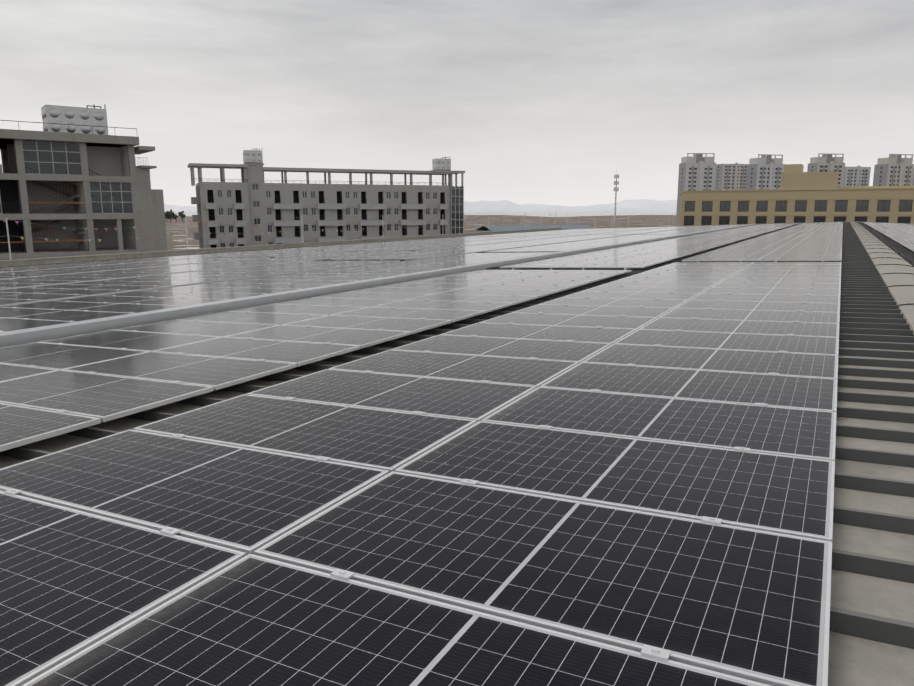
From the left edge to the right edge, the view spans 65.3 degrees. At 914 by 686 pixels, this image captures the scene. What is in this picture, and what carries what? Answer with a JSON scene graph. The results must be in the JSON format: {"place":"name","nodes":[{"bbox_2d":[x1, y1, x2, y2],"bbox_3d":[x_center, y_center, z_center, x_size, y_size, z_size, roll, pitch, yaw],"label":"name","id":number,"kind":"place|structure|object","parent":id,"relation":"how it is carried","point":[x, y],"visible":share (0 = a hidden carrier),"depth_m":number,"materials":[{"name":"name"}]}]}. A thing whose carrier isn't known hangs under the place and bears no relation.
{"place":"outdoors","nodes":[
{"label":"outdoors","id":0,"kind":"place"},
{"bbox_2d":[165,215,675,250],"bbox_3d":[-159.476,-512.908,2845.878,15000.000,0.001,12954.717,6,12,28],"label":"ground","id":1,"kind":"structure","parent":0,"point":[176,240],"depth_m":891.48,"materials":[{"name":"brown soil"}]},
{"bbox_2d":[0,120,166,259],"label":"building","id":2,"kind":"structure","parent":1,"relation":"on","point":[79,182],"depth_m":69.96,"materials":[{"name":"concrete"}]},
{"bbox_2d":[41,105,107,134],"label":"water tank","id":3,"kind":"object","parent":2,"relation":"on","point":[76,117],"visible":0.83,"depth_m":68.70,"materials":[{"name":"metal"}]},
{"bbox_2d":[165,209,185,222],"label":"distant trees","id":4,"kind":"object","parent":1,"relation":"on","point":[170,214],"visible":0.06,"depth_m":882.80,"materials":[{"name":"green plant"}]},
{"bbox_2d":[187,163,464,248],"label":"building","id":5,"kind":"structure","parent":1,"relation":"on","point":[250,200],"depth_m":130.12,"materials":[{"name":"concrete"}]},
{"bbox_2d":[243,149,262,163],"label":"water tank","id":6,"kind":"object","parent":5,"relation":"on","point":[252,156],"visible":0.94,"depth_m":125.08,"materials":[{"name":"metal"}]},
{"bbox_2d":[432,157,450,169],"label":"water tank","id":7,"kind":"object","parent":5,"relation":"on","point":[441,164],"visible":0.98,"depth_m":138.84,"materials":[{"name":"metal"}]},
{"bbox_2d":[476,225,592,231],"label":"sheds","id":8,"kind":"object","parent":1,"relation":"on","point":[498,228],"visible":0.02,"depth_m":305.34,"materials":[{"name":"metal"}]},
{"bbox_2d":[493,214,669,227],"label":"fence posts","id":9,"kind":"object","parent":1,"relation":"on","point":[595,220],"visible":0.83,"depth_m":540.02,"materials":[{"name":"metal"}]},
{"bbox_2d":[679,164,913,225],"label":"beige building","id":10,"kind":"structure","parent":1,"relation":"on","point":[799,196],"depth_m":149.23,"materials":[{"name":"paint"}]},
{"bbox_2d":[164,199,676,211],"bbox_3d":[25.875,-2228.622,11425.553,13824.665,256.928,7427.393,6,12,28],"label":"mountains","id":11,"kind":"structure","parent":0,"point":[640,203],"depth_m":13304.95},
{"bbox_2d":[174,212,675,216],"bbox_3d":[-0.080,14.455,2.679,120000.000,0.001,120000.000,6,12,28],"label":"ground","id":12,"kind":"structure","parent":0,"point":[558,214],"depth_m":4051.11,"materials":[{"name":"brown soil"}]},
{"bbox_2d":[0,222,913,685],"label":"roof","id":13,"kind":"structure","parent":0,"point":[872,600],"depth_m":4.57,"materials":[{"name":"grey metal"}]},
{"bbox_2d":[0,224,756,346],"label":"cable tray","id":14,"kind":"object","parent":13,"relation":"on","point":[23,336],"visible":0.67,"depth_m":12.69,"materials":[{"name":"grey metal"}]},
{"bbox_2d":[0,223,837,661],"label":"panel clamps","id":15,"kind":"object","parent":13,"relation":"on","point":[646,649],"visible":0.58,"depth_m":6.73,"materials":[{"name":"metal"}]},
{"bbox_2d":[0,222,842,685],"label":"panels","id":16,"kind":"object","parent":15,"relation":"on","point":[580,542],"visible":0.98,"depth_m":3.81,"materials":[{"name":"glass"}]},
{"bbox_2d":[0,221,853,266],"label":"roof trim","id":17,"kind":"structure","parent":13,"relation":"on","point":[35,261],"depth_m":47.65,"materials":[{"name":"grey metal"}]},
{"bbox_2d":[0,213,555,259],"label":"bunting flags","id":18,"kind":"object","parent":17,"relation":"attached to","point":[6,219],"visible":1,"depth_m":44.85,"materials":[{"name":"fabric"}]},
{"bbox_2d":[0,0,913,206],"label":"sky","id":19,"kind":"structure","parent":0,"point":[546,102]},
{"bbox_2d":[464,200,676,211],"bbox_3d":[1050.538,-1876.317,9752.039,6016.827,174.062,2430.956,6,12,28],"label":"mountains","id":20,"kind":"structure","parent":0,"point":[495,206],"depth_m":10239.31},
{"bbox_2d":[614,174,618,227],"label":"telecom tower","id":21,"kind":"structure","parent":0,"point":[616,188],"depth_m":396.60,"materials":[{"name":"grey metal"}]},
{"bbox_2d":[676,153,715,225],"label":"tower","id":22,"kind":"structure","parent":0,"point":[697,171],"depth_m":508.06,"materials":[{"name":"white concrete"}]},
{"bbox_2d":[715,163,748,189],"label":"apartment building","id":23,"kind":"structure","parent":0,"point":[730,176],"depth_m":630.54,"materials":[{"name":"white concrete"}]},
{"bbox_2d":[745,154,783,189],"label":"tower","id":24,"kind":"structure","parent":0,"point":[764,171],"depth_m":507.16,"materials":[{"name":"white concrete"}]},
{"bbox_2d":[807,153,844,186],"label":"tower","id":25,"kind":"structure","parent":0,"point":[825,162],"depth_m":530.57,"materials":[{"name":"white concrete"}]},
{"bbox_2d":[843,166,870,186],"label":"tower","id":26,"kind":"structure","parent":0,"point":[857,176],"depth_m":638.37,"materials":[{"name":"white concrete"}]},
{"bbox_2d":[856,222,913,273],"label":"panel frame","id":27,"kind":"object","parent":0,"point":[905,251],"depth_m":28.77,"materials":[{"name":"silver metal"}]},
{"bbox_2d":[851,222,913,334],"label":"ridge cap","id":28,"kind":"object","parent":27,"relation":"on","point":[903,295],"visible":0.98,"depth_m":15.51,"materials":[{"name":"grey metal"}]},
{"bbox_2d":[867,227,913,262],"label":"mounting rail","id":29,"kind":"object","parent":27,"relation":"on","point":[894,248],"visible":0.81,"depth_m":25.36,"materials":[{"name":"black plastic"}]},
{"bbox_2d":[868,222,913,238],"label":"panel mounting","id":30,"kind":"object","parent":27,"relation":"on","point":[891,226],"visible":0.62,"depth_m":56.45,"materials":[{"name":"metal"}]},
{"bbox_2d":[863,222,913,250],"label":"panels","id":31,"kind":"object","parent":30,"relation":"on","point":[906,234],"visible":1,"depth_m":46.04,"materials":[{"name":"glass"}]},
{"bbox_2d":[873,154,913,185],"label":"tower","id":32,"kind":"structure","parent":0,"point":[894,170],"depth_m":491.01,"materials":[{"name":"white concrete"}]}
]}

